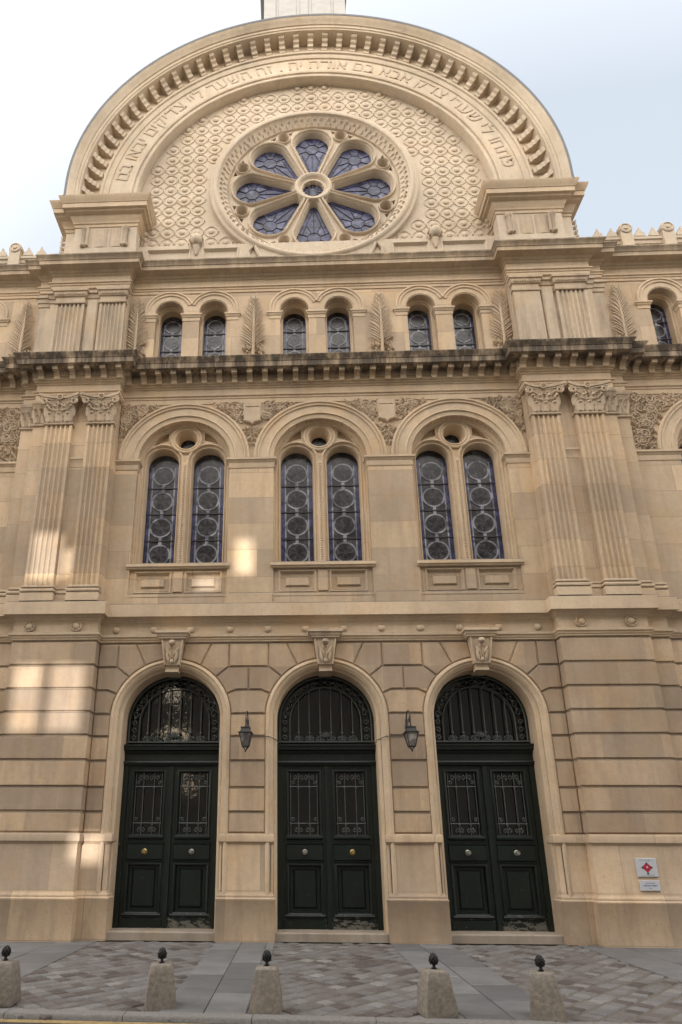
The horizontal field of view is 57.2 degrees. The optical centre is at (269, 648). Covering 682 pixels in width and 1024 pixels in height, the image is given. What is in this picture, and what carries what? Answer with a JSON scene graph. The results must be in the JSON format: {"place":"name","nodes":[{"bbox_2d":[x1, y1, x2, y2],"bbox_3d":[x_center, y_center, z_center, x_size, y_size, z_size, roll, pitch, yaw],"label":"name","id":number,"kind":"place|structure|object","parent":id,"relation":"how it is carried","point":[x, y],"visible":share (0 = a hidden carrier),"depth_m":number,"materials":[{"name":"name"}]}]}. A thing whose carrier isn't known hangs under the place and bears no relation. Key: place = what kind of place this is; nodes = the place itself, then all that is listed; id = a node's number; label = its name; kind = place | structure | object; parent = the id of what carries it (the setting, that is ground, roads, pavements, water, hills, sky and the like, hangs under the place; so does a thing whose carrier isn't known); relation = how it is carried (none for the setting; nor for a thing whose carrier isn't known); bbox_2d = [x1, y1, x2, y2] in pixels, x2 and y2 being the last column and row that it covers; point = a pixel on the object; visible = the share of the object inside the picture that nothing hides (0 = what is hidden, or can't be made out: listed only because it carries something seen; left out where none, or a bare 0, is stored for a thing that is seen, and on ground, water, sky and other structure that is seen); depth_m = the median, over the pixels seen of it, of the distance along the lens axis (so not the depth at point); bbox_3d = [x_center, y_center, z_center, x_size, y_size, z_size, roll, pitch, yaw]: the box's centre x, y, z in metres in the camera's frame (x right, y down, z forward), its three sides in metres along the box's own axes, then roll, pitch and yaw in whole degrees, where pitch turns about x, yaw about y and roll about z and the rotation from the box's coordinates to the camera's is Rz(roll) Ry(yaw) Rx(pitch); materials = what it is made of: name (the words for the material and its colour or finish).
{"place":"outdoors","nodes":[
{"label":"outdoors","id":0,"kind":"place"},
{"bbox_2d":[0,1018,251,1023],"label":"road","id":1,"kind":"structure","parent":0,"point":[83,1020],"depth_m":5.89,"materials":[{"name":"grey asphalt"}]},
{"bbox_2d":[0,1019,193,1023],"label":"road marking","id":2,"kind":"object","parent":1,"relation":"on","point":[55,1021],"visible":1,"depth_m":5.89,"materials":[{"name":"yellow paint"}]},
{"bbox_2d":[0,1008,659,1023],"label":"kerb","id":3,"kind":"structure","parent":1,"relation":"on","point":[184,1017],"depth_m":5.92,"materials":[{"name":"stone"}]},
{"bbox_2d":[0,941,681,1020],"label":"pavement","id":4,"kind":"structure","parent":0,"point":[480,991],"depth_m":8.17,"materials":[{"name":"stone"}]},
{"bbox_2d":[249,950,282,1014],"bbox_3d":[-0.026,3.350,6.253,0.318,0.557,0.318,-1,-19,4],"label":"bollard","id":5,"kind":"object","parent":4,"relation":"on","point":[266,994],"visible":1,"depth_m":6.10,"materials":[{"name":"stone"}]},
{"bbox_2d":[529,954,566,1022],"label":"bollard","id":6,"kind":"object","parent":4,"relation":"on","point":[546,1001],"visible":1,"depth_m":5.90,"materials":[{"name":"stone"}]},
{"bbox_2d":[0,0,681,255],"label":"sky","id":7,"kind":"structure","parent":0,"point":[608,73],"materials":[{"name":"white"}]},
{"bbox_2d":[10,940,681,1023],"bbox_3d":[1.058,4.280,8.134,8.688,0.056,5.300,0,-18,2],"label":"pavement","id":8,"kind":"structure","parent":0,"point":[122,974],"depth_m":7.74,"materials":[{"name":"stone"}]},
{"bbox_2d":[0,945,20,1007],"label":"bollard","id":9,"kind":"object","parent":8,"relation":"on","point":[10,985],"visible":1,"depth_m":6.41,"materials":[{"name":"stone"}]},
{"bbox_2d":[144,947,176,1011],"bbox_3d":[-1.115,3.393,6.399,0.320,0.557,0.318,2,-17,-10],"label":"bollard","id":10,"kind":"object","parent":8,"relation":"on","point":[160,992],"visible":1,"depth_m":6.25,"materials":[{"name":"stone"}]},
{"bbox_2d":[0,0,681,947],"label":"synagogue","id":11,"kind":"structure","parent":8,"relation":"on","point":[340,392],"depth_m":13.09,"materials":[{"name":"stone"}]},
{"bbox_2d":[0,301,9,325],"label":"twin window","id":12,"kind":"structure","parent":11,"relation":"in","point":[4,320],"depth_m":15.06,"materials":[{"name":"stone"}]},
{"bbox_2d":[112,676,219,928],"bbox_3d":[-1.893,2.818,11.926,1.920,4.735,0.300,0,-18,2],"label":"door","id":13,"kind":"structure","parent":11,"relation":"in","point":[166,865],"depth_m":11.86,"materials":[{"name":"green paint"}]},
{"bbox_2d":[126,424,229,597],"bbox_3d":[-1.881,-3.033,13.501,2.150,4.320,0.515,0,-18,2],"label":"window","id":14,"kind":"structure","parent":11,"relation":"in","point":[180,539],"depth_m":13.61,"materials":[{"name":"stone"}]},
{"bbox_2d":[142,290,240,356],"bbox_3d":[-1.865,-7.501,14.911,2.380,2.349,0.480,0,-18,2],"label":"twin window","id":15,"kind":"structure","parent":11,"relation":"in","point":[213,320],"depth_m":15.05,"materials":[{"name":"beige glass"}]},
{"bbox_2d":[238,711,277,751],"bbox_3d":[-0.217,1.593,11.685,1.000,0.801,0.400,16,-24,-41],"label":"wall lantern","id":16,"kind":"object","parent":11,"relation":"attached to","point":[245,732],"depth_m":11.34,"materials":[{"name":"metal"}]},
{"bbox_2d":[209,110,418,255],"bbox_3d":[1.151,-12.053,16.253,5.420,5.420,0.540,0,-18,2],"label":"rose window","id":17,"kind":"structure","parent":11,"relation":"in","point":[312,175],"depth_m":16.29,"materials":[{"name":"stone"}]},
{"bbox_2d":[267,287,366,353],"bbox_3d":[1.133,-7.525,14.801,2.380,2.349,0.480,0,-18,2],"label":"twin window","id":18,"kind":"structure","parent":11,"relation":"in","point":[294,334],"depth_m":14.94,"materials":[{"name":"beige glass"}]},
{"bbox_2d":[271,421,375,596],"bbox_3d":[1.117,-3.057,13.391,2.150,4.320,0.515,0,-18,2],"label":"window","id":19,"kind":"structure","parent":11,"relation":"in","point":[322,541],"depth_m":13.49,"materials":[{"name":"stone"}]},
{"bbox_2d":[277,676,383,929],"bbox_3d":[1.105,2.794,11.816,1.920,4.735,0.300,0,-18,2],"label":"door","id":20,"kind":"structure","parent":11,"relation":"in","point":[329,861],"depth_m":11.75,"materials":[{"name":"green paint"}]},
{"bbox_2d":[375,710,418,751],"bbox_3d":[2.395,1.572,11.589,0.400,0.801,1.001,16,-23,-40],"label":"wall lantern","id":21,"kind":"object","parent":11,"relation":"attached to","point":[410,733],"depth_m":11.26,"materials":[{"name":"metal"}]},
{"bbox_2d":[393,283,493,349],"bbox_3d":[4.131,-7.548,14.690,2.380,2.349,0.480,0,-18,2],"label":"twin window","id":22,"kind":"structure","parent":11,"relation":"in","point":[420,314],"depth_m":14.83,"materials":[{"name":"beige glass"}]},
{"bbox_2d":[411,419,524,594],"bbox_3d":[4.115,-3.081,13.281,2.150,4.320,0.515,0,-18,2],"label":"window","id":23,"kind":"structure","parent":11,"relation":"in","point":[467,542],"depth_m":13.38,"materials":[{"name":"stone"}]},
{"bbox_2d":[434,674,554,931],"bbox_3d":[4.103,2.770,11.706,1.920,4.735,0.300,0,-18,2],"label":"door","id":24,"kind":"structure","parent":11,"relation":"in","point":[497,874],"depth_m":11.64,"materials":[{"name":"green paint"}]},
{"bbox_2d":[635,858,658,876],"bbox_3d":[6.440,3.738,10.560,0.340,0.300,0.033,0,-18,2],"label":"wall plaque","id":25,"kind":"object","parent":11,"relation":"attached to","point":[646,867],"depth_m":10.55,"materials":[{"name":"white ceramic"}]},
{"bbox_2d":[639,880,660,890],"bbox_3d":[6.444,4.015,10.474,0.330,0.164,0.027,0,-18,2],"label":"wall plaque","id":26,"kind":"object","parent":11,"relation":"attached to","point":[649,885],"depth_m":10.46,"materials":[{"name":"white ceramic"}]},
{"bbox_2d":[634,278,681,343],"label":"twin window","id":27,"kind":"structure","parent":11,"relation":"in","point":[663,310],"depth_m":14.62,"materials":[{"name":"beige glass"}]},
{"bbox_2d":[678,428,681,462],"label":"window","id":28,"kind":"structure","parent":11,"relation":"in","point":[680,433],"depth_m":13.59,"materials":[{"name":"stone"}]},
{"bbox_2d":[417,953,458,1018],"bbox_3d":[1.640,3.316,6.127,0.321,0.557,0.318,2,-17,-6],"label":"bollard","id":29,"kind":"object","parent":8,"relation":"on","point":[435,996],"visible":1,"depth_m":5.99,"materials":[{"name":"stone"}]}
]}

